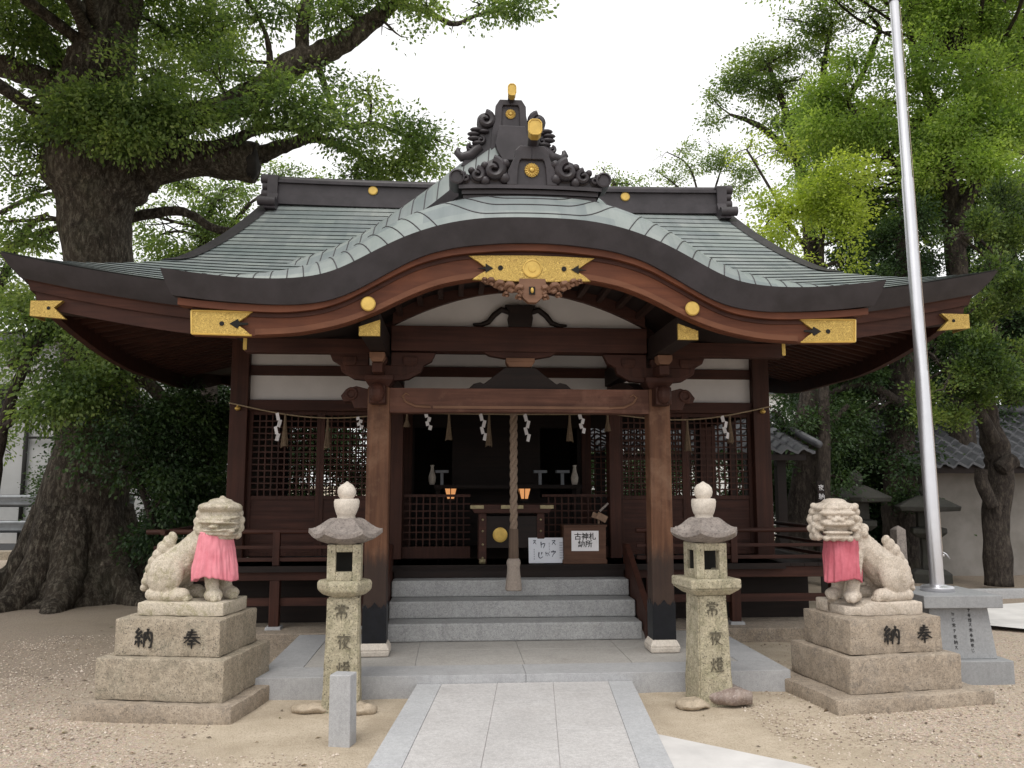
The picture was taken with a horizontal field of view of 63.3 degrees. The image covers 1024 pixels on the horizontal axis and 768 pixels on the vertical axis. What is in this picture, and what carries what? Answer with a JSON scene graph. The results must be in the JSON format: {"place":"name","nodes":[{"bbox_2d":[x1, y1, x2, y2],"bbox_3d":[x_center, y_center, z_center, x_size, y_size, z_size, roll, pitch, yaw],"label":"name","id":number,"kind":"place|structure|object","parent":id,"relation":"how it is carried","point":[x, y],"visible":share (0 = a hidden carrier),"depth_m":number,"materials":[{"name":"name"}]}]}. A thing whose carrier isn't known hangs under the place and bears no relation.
{"place":"outdoors","nodes":[
{"label":"outdoors","id":0,"kind":"place"},
{"bbox_2d":[0,543,15,549],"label":"road","id":1,"kind":"structure","parent":0,"point":[7,546],"depth_m":21.24,"materials":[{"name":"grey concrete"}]},
{"bbox_2d":[0,495,134,532],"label":"guardrail","id":2,"kind":"object","parent":1,"relation":"on","point":[11,526],"visible":0.14,"depth_m":19.59,"materials":[{"name":"grey metal"}]},
{"bbox_2d":[0,487,1023,767],"bbox_3d":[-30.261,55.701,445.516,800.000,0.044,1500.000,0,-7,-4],"label":"ground","id":3,"kind":"structure","parent":0,"point":[262,733],"depth_m":5.59,"materials":[{"name":"beige sand"}]},
{"bbox_2d":[0,550,11,559],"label":"kerb","id":4,"kind":"structure","parent":3,"relation":"on","point":[4,554],"depth_m":17.98,"materials":[{"name":"beige stone"}]},
{"bbox_2d":[0,192,51,466],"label":"thin tree","id":5,"kind":"object","parent":3,"relation":"on","point":[6,270],"visible":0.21,"depth_m":16.00,"materials":[{"name":"green plant"}]},
{"bbox_2d":[0,274,171,486],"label":"young camphor","id":6,"kind":"object","parent":3,"relation":"on","point":[59,397],"visible":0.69,"depth_m":10.94,"materials":[{"name":"green plant"}]},
{"bbox_2d":[0,331,227,542],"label":"white building","id":7,"kind":"structure","parent":3,"relation":"on","point":[12,475],"depth_m":23.02,"materials":[{"name":"white paint"}]},
{"bbox_2d":[0,384,11,426],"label":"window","id":8,"kind":"structure","parent":7,"relation":"in","point":[5,384],"depth_m":23.18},
{"bbox_2d":[36,376,229,572],"bbox_3d":[-4.865,1.274,11.538,1.965,3.014,3.033,-3,-8,24],"label":"evergreen shrub","id":9,"kind":"object","parent":3,"relation":"on","point":[181,489],"visible":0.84,"depth_m":11.37,"materials":[{"name":"green plant"}]},
{"bbox_2d":[70,608,269,724],"bbox_3d":[-2.427,2.057,6.206,1.170,0.689,1.009,-1,-7,6],"label":"statue pedestal","id":10,"kind":"object","parent":3,"relation":"on","point":[194,670],"visible":0.92,"depth_m":5.83,"materials":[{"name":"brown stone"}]},
{"bbox_2d":[138,496,246,615],"bbox_3d":[-2.446,1.290,6.325,0.781,0.871,0.427,-1,-7,6],"label":"guardian lion","id":11,"kind":"object","parent":10,"relation":"on","point":[205,548],"visible":1,"depth_m":6.18},
{"bbox_2d":[132,156,334,494],"bbox_3d":[-5.945,-0.794,17.193,5.052,8.687,2.689,0,-7,-4],"label":"broadleaf tree","id":12,"kind":"object","parent":3,"relation":"on","point":[201,235],"visible":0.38,"depth_m":17.04,"materials":[{"name":"green plant"}]},
{"bbox_2d":[0,0,559,613],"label":"camphor tree","id":13,"kind":"object","parent":3,"relation":"on","point":[112,154],"visible":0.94,"depth_m":12.20,"materials":[{"name":"green plant"}]},
{"bbox_2d":[290,701,325,713],"bbox_3d":[-1.447,2.318,5.956,0.289,0.073,0.208,0,-7,-4],"label":"rock","id":14,"kind":"object","parent":3,"relation":"on","point":[312,707],"visible":0.91,"depth_m":5.89,"materials":[{"name":"beige stone"}]},
{"bbox_2d":[328,671,356,747],"bbox_3d":[-1.066,2.087,5.227,0.142,0.515,0.120,-2,-7,10],"label":"granite post","id":15,"kind":"object","parent":3,"relation":"on","point":[342,709],"visible":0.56,"depth_m":5.18,"materials":[{"name":"grey stone"}]},
{"bbox_2d":[309,481,382,713],"bbox_3d":[-1.242,1.571,6.146,0.546,1.687,0.475,1,-7,-7],"label":"stone lantern","id":16,"kind":"object","parent":3,"relation":"on","point":[345,535],"visible":0.86,"depth_m":6.03,"materials":[{"name":"stone"}]},
{"bbox_2d":[356,700,376,715],"bbox_3d":[-1.077,2.311,5.921,0.231,0.079,0.190,0,-7,-4],"label":"rock","id":17,"kind":"object","parent":3,"relation":"on","point":[363,708],"visible":0.68,"depth_m":5.87,"materials":[{"name":"beige stone"}]},
{"bbox_2d":[17,384,790,553],"bbox_3d":[0.057,1.761,18.535,21.163,5.456,2.979,0,-7,-4],"label":"hedge","id":18,"kind":"object","parent":3,"relation":"on","point":[37,486],"visible":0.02,"depth_m":18.04,"materials":[{"name":"green plant"}]},
{"bbox_2d":[0,83,997,656],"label":"shrine hall","id":19,"kind":"structure","parent":3,"relation":"on","point":[516,263],"depth_m":8.47,"materials":[{"name":"brown wood"}]},
{"bbox_2d":[244,411,320,556],"bbox_3d":[-2.600,1.126,9.447,0.810,1.640,0.040,0,-7,-4],"label":"lattice door","id":20,"kind":"structure","parent":19,"relation":"in","point":[262,512],"depth_m":9.42,"materials":[{"name":"brown wood"}]},
{"bbox_2d":[317,411,391,555],"bbox_3d":[-1.792,1.133,9.502,0.810,1.640,0.040,0,-7,-4],"label":"lattice door","id":21,"kind":"structure","parent":19,"relation":"in","point":[326,503],"depth_m":9.50,"materials":[{"name":"brown wood"}]},
{"bbox_2d":[443,486,457,545],"bbox_3d":[-0.774,1.696,10.444,0.190,0.810,0.190,0,-7,-4],"label":"paper lamp","id":22,"kind":"object","parent":19,"relation":"on","point":[450,491],"visible":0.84,"depth_m":10.42,"materials":[{"name":"brown paper"}]},
{"bbox_2d":[229,402,770,450],"bbox_3d":[-0.068,0.497,9.507,6.244,0.543,0.086,0,-7,-4],"label":"sacred rope","id":23,"kind":"object","parent":19,"relation":"attached to","point":[487,437],"visible":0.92,"depth_m":9.48,"materials":[{"name":"fabric"}]},
{"bbox_2d":[428,465,581,545],"bbox_3d":[-0.101,1.635,11.103,2.030,1.090,0.500,0,-7,-4],"label":"offering table","id":24,"kind":"object","parent":19,"relation":"on","point":[574,487],"visible":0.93,"depth_m":10.93,"materials":[{"name":"black wood"}]},
{"bbox_2d":[470,503,553,563],"bbox_3d":[-0.017,1.624,9.063,0.890,0.620,0.555,0,-7,-4],"label":"offertory box","id":25,"kind":"object","parent":19,"relation":"on","point":[493,530],"visible":0.94,"depth_m":8.85,"materials":[{"name":"black wood"}]},
{"bbox_2d":[505,414,521,590],"bbox_3d":[0.016,0.806,8.233,0.163,2.435,0.160,0,-7,-4],"label":"bell rope","id":26,"kind":"object","parent":19,"relation":"hanging from","point":[513,580],"visible":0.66,"depth_m":8.14,"materials":[{"name":"beige fabric"}]},
{"bbox_2d":[518,486,531,550],"bbox_3d":[0.156,1.704,10.507,0.190,0.809,0.190,0,-7,-4],"label":"paper lamp","id":27,"kind":"object","parent":19,"relation":"on","point":[524,494],"visible":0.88,"depth_m":10.48,"materials":[{"name":"brown paper"}]},
{"bbox_2d":[528,538,562,562],"bbox_3d":[0.369,1.770,8.828,0.385,0.263,0.049,0,-7,-4],"label":"paper notice","id":28,"kind":"object","parent":19,"relation":"on","point":[547,550],"visible":1,"depth_m":8.82,"materials":[{"name":"white paper"}]},
{"bbox_2d":[559,524,606,563],"bbox_3d":[0.763,1.716,8.932,0.470,0.405,0.320,0,-7,-4],"label":"amulet box","id":29,"kind":"object","parent":19,"relation":"on","point":[584,543],"visible":0.99,"depth_m":8.78,"materials":[{"name":"brown wood"}]},
{"bbox_2d":[591,502,608,523],"bbox_3d":[0.968,1.619,9.093,0.193,0.637,0.043,0,-7,-4],"label":"wooden tag stand","id":30,"kind":"object","parent":29,"relation":"on","point":[599,516],"visible":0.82,"depth_m":9.10,"materials":[{"name":"brown wood"}]},
{"bbox_2d":[620,413,686,553],"bbox_3d":[1.652,1.162,9.737,0.795,1.640,0.040,0,-7,-4],"label":"lattice door","id":31,"kind":"structure","parent":19,"relation":"in","point":[633,507],"depth_m":9.71,"materials":[{"name":"brown wood"}]},
{"bbox_2d":[685,413,754,553],"bbox_3d":[2.445,1.168,9.791,0.795,1.640,0.040,0,-7,-4],"label":"lattice door","id":32,"kind":"structure","parent":19,"relation":"in","point":[736,510],"depth_m":9.79,"materials":[{"name":"brown wood"}]},
{"bbox_2d":[29,630,1021,766],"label":"fallen leaves","id":33,"kind":"object","parent":3,"relation":"on","point":[377,706],"visible":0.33,"depth_m":5.45,"materials":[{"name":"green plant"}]},
{"bbox_2d":[592,161,640,186],"bbox_3d":[3.260,-1.927,26.749,2.251,10.980,1.280,0,-7,-4],"label":"distant tree","id":34,"kind":"object","parent":3,"relation":"on","point":[626,183],"visible":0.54,"depth_m":27.23,"materials":[{"name":"green plant"}]},
{"bbox_2d":[675,696,709,710],"bbox_3d":[1.320,2.322,6.042,0.259,0.075,0.187,0,-7,-4],"label":"rock","id":35,"kind":"object","parent":3,"relation":"on","point":[693,703],"visible":1,"depth_m":5.99,"materials":[{"name":"beige stone"}]},
{"bbox_2d":[632,134,770,204],"bbox_3d":[5.258,-2.038,22.649,3.797,10.112,1.607,-2,-7,16],"label":"sparse tree","id":36,"kind":"object","parent":3,"relation":"on","point":[721,161],"visible":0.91,"depth_m":23.00,"materials":[{"name":"green plant"}]},
{"bbox_2d":[671,481,740,706],"bbox_3d":[1.471,1.589,6.289,0.549,1.688,0.475,1,-7,-12],"label":"stone lantern","id":37,"kind":"object","parent":3,"relation":"on","point":[706,583],"visible":0.97,"depth_m":6.17,"materials":[{"name":"stone"}]},
{"bbox_2d":[591,415,822,550],"bbox_3d":[2.901,1.831,13.720,3.719,3.070,2.154,0,-7,-4],"label":"annex","id":38,"kind":"object","parent":3,"relation":"on","point":[782,443],"visible":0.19,"depth_m":13.15,"materials":[{"name":"wood"}]},
{"bbox_2d":[709,687,752,705],"bbox_3d":[1.605,2.288,6.103,0.343,0.115,0.210,0,-7,-4],"label":"rock","id":39,"kind":"object","parent":3,"relation":"on","point":[735,696],"visible":1,"depth_m":6.03,"materials":[{"name":"beige stone"}]},
{"bbox_2d":[592,393,871,533],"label":"white building","id":40,"kind":"structure","parent":3,"relation":"on","point":[771,404],"depth_m":27.40,"materials":[{"name":"white paint"}]},
{"bbox_2d":[691,0,890,550],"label":"zelkova tree","id":41,"kind":"object","parent":3,"relation":"on","point":[740,80],"visible":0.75,"depth_m":18.83,"materials":[{"name":"green plant"}]},
{"bbox_2d":[723,130,899,550],"bbox_3d":[5.016,-0.788,13.775,2.992,7.820,1.977,-6,-9,39],"label":"young maple","id":42,"kind":"object","parent":3,"relation":"on","point":[824,201],"visible":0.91,"depth_m":13.77,"materials":[{"name":"green plant"}]},
{"bbox_2d":[816,481,827,592],"bbox_3d":[4.480,2.226,11.953,0.110,1.660,0.027,0,-7,-4],"label":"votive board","id":43,"kind":"object","parent":3,"relation":"on","point":[820,498],"visible":0.41,"depth_m":12.01,"materials":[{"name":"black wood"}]},
{"bbox_2d":[769,388,875,553],"bbox_3d":[5.034,1.162,13.828,2.184,3.964,1.458,0,-7,-4],"label":"dark trunk tree","id":44,"kind":"object","parent":3,"relation":"on","point":[802,495],"visible":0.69,"depth_m":13.86,"materials":[{"name":"green plant"}]},
{"bbox_2d":[772,450,876,526],"bbox_3d":[6.857,2.486,17.358,2.916,2.790,2.117,-2,-7,14],"label":"hedge bush","id":45,"kind":"object","parent":3,"relation":"on","point":[788,476],"visible":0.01,"depth_m":17.31,"materials":[{"name":"green plant"}]},
{"bbox_2d":[813,439,882,547],"bbox_3d":[6.936,2.398,16.281,2.962,2.679,2.326,0,-7,-4],"label":"hedge bush","id":46,"kind":"object","parent":3,"relation":"on","point":[873,510],"visible":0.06,"depth_m":15.86,"materials":[{"name":"green plant"}]},
{"bbox_2d":[831,470,891,581],"bbox_3d":[6.022,2.460,14.455,1.197,1.919,1.044,2,-7,-16],"label":"garden lantern","id":47,"kind":"object","parent":3,"relation":"on","point":[870,494],"visible":0.28,"depth_m":14.20,"materials":[{"name":"stone"}]},
{"bbox_2d":[770,187,965,569],"bbox_3d":[6.388,-0.107,14.942,4.352,6.984,2.411,0,-7,-4],"label":"cedar tree","id":48,"kind":"object","parent":3,"relation":"on","point":[899,477],"visible":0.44,"depth_m":14.87,"materials":[{"name":"green plant"}]},
{"bbox_2d":[745,0,1023,414],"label":"maple tree","id":49,"kind":"object","parent":3,"relation":"on","point":[807,161],"visible":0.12,"depth_m":17.16,"materials":[{"name":"green plant"}]},
{"bbox_2d":[785,608,994,715],"bbox_3d":[2.827,2.118,6.523,1.309,0.644,1.030,2,-7,-12],"label":"statue pedestal","id":50,"kind":"object","parent":3,"relation":"on","point":[845,665],"visible":0.92,"depth_m":6.19,"materials":[{"name":"brown stone"}]},
{"bbox_2d":[806,498,921,615],"bbox_3d":[2.805,1.361,6.630,0.901,0.893,0.429,2,-7,-12],"label":"guardian lion","id":51,"kind":"object","parent":50,"relation":"on","point":[855,554],"visible":1,"depth_m":6.48},
{"bbox_2d":[769,180,1023,490],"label":"cedar tree","id":52,"kind":"object","parent":3,"relation":"on","point":[1017,331],"visible":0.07,"depth_m":16.66,"materials":[{"name":"green plant"}]},
{"bbox_2d":[890,526,907,560],"bbox_3d":[5.030,2.429,10.756,0.150,1.170,0.140,2,-7,-14],"label":"marker post","id":53,"kind":"object","parent":3,"relation":"on","point":[898,535],"visible":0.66,"depth_m":10.75,"materials":[{"name":"grey stone"}]},
{"bbox_2d":[781,0,1023,444],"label":"maple tree","id":54,"kind":"object","parent":3,"relation":"on","point":[942,133],"visible":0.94,"depth_m":15.60,"materials":[{"name":"green plant"}]},
{"bbox_2d":[871,502,976,542],"bbox_3d":[8.088,2.359,15.951,2.843,2.759,2.174,0,-7,-4],"label":"hedge bush","id":55,"kind":"object","parent":3,"relation":"on","point":[880,524],"depth_m":15.93,"materials":[{"name":"green plant"}]},
{"bbox_2d":[894,484,961,583],"bbox_3d":[6.978,2.489,13.912,1.060,1.711,0.934,2,-7,-16],"label":"garden lantern","id":56,"kind":"object","parent":3,"relation":"on","point":[915,504],"visible":0.57,"depth_m":13.76,"materials":[{"name":"stone"}]},
{"bbox_2d":[836,405,1023,575],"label":"storehouse","id":57,"kind":"structure","parent":3,"relation":"on","point":[961,543],"depth_m":15.03,"materials":[{"name":"paint"}]},
{"bbox_2d":[888,0,1014,684],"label":"flagpole","id":58,"kind":"object","parent":3,"relation":"on","point":[966,629],"visible":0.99,"depth_m":7.25,"materials":[{"name":"silver metal"}]},
{"bbox_2d":[897,174,1023,586],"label":"juniper tree","id":59,"kind":"object","parent":3,"relation":"on","point":[982,364],"visible":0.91,"depth_m":12.52,"materials":[{"name":"green plant"}]},
{"bbox_2d":[973,588,1023,598],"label":"kerb","id":60,"kind":"structure","parent":3,"relation":"on","point":[1009,593],"depth_m":11.85,"materials":[{"name":"grey concrete"}]},
{"bbox_2d":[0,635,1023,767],"bbox_3d":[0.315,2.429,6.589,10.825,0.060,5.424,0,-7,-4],"label":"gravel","id":61,"kind":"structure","parent":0,"point":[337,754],"depth_m":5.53,"materials":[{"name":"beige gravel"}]},
{"bbox_2d":[0,0,1023,484],"label":"sky","id":62,"kind":"structure","parent":0,"point":[616,82],"materials":[{"name":"white"}]},
{"bbox_2d":[367,681,673,767],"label":"path","id":63,"kind":"structure","parent":0,"point":[600,724],"depth_m":5.18,"materials":[{"name":"stone"}]},
{"bbox_2d":[255,630,790,699],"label":"pavement","id":64,"kind":"structure","parent":0,"point":[402,670],"depth_m":6.68,"materials":[{"name":"grey stone"}]},
{"bbox_2d":[388,577,641,641],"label":"stone steps","id":65,"kind":"structure","parent":64,"relation":"on","point":[493,609],"depth_m":8.08,"materials":[{"name":"stone"}]},
{"bbox_2d":[658,734,814,767],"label":"pavement","id":66,"kind":"structure","parent":0,"point":[682,753],"depth_m":4.82,"materials":[{"name":"concrete"}]},
{"bbox_2d":[987,603,1023,628],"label":"path","id":67,"kind":"structure","parent":0,"point":[1011,615],"depth_m":10.04,"materials":[{"name":"concrete"}]}
]}

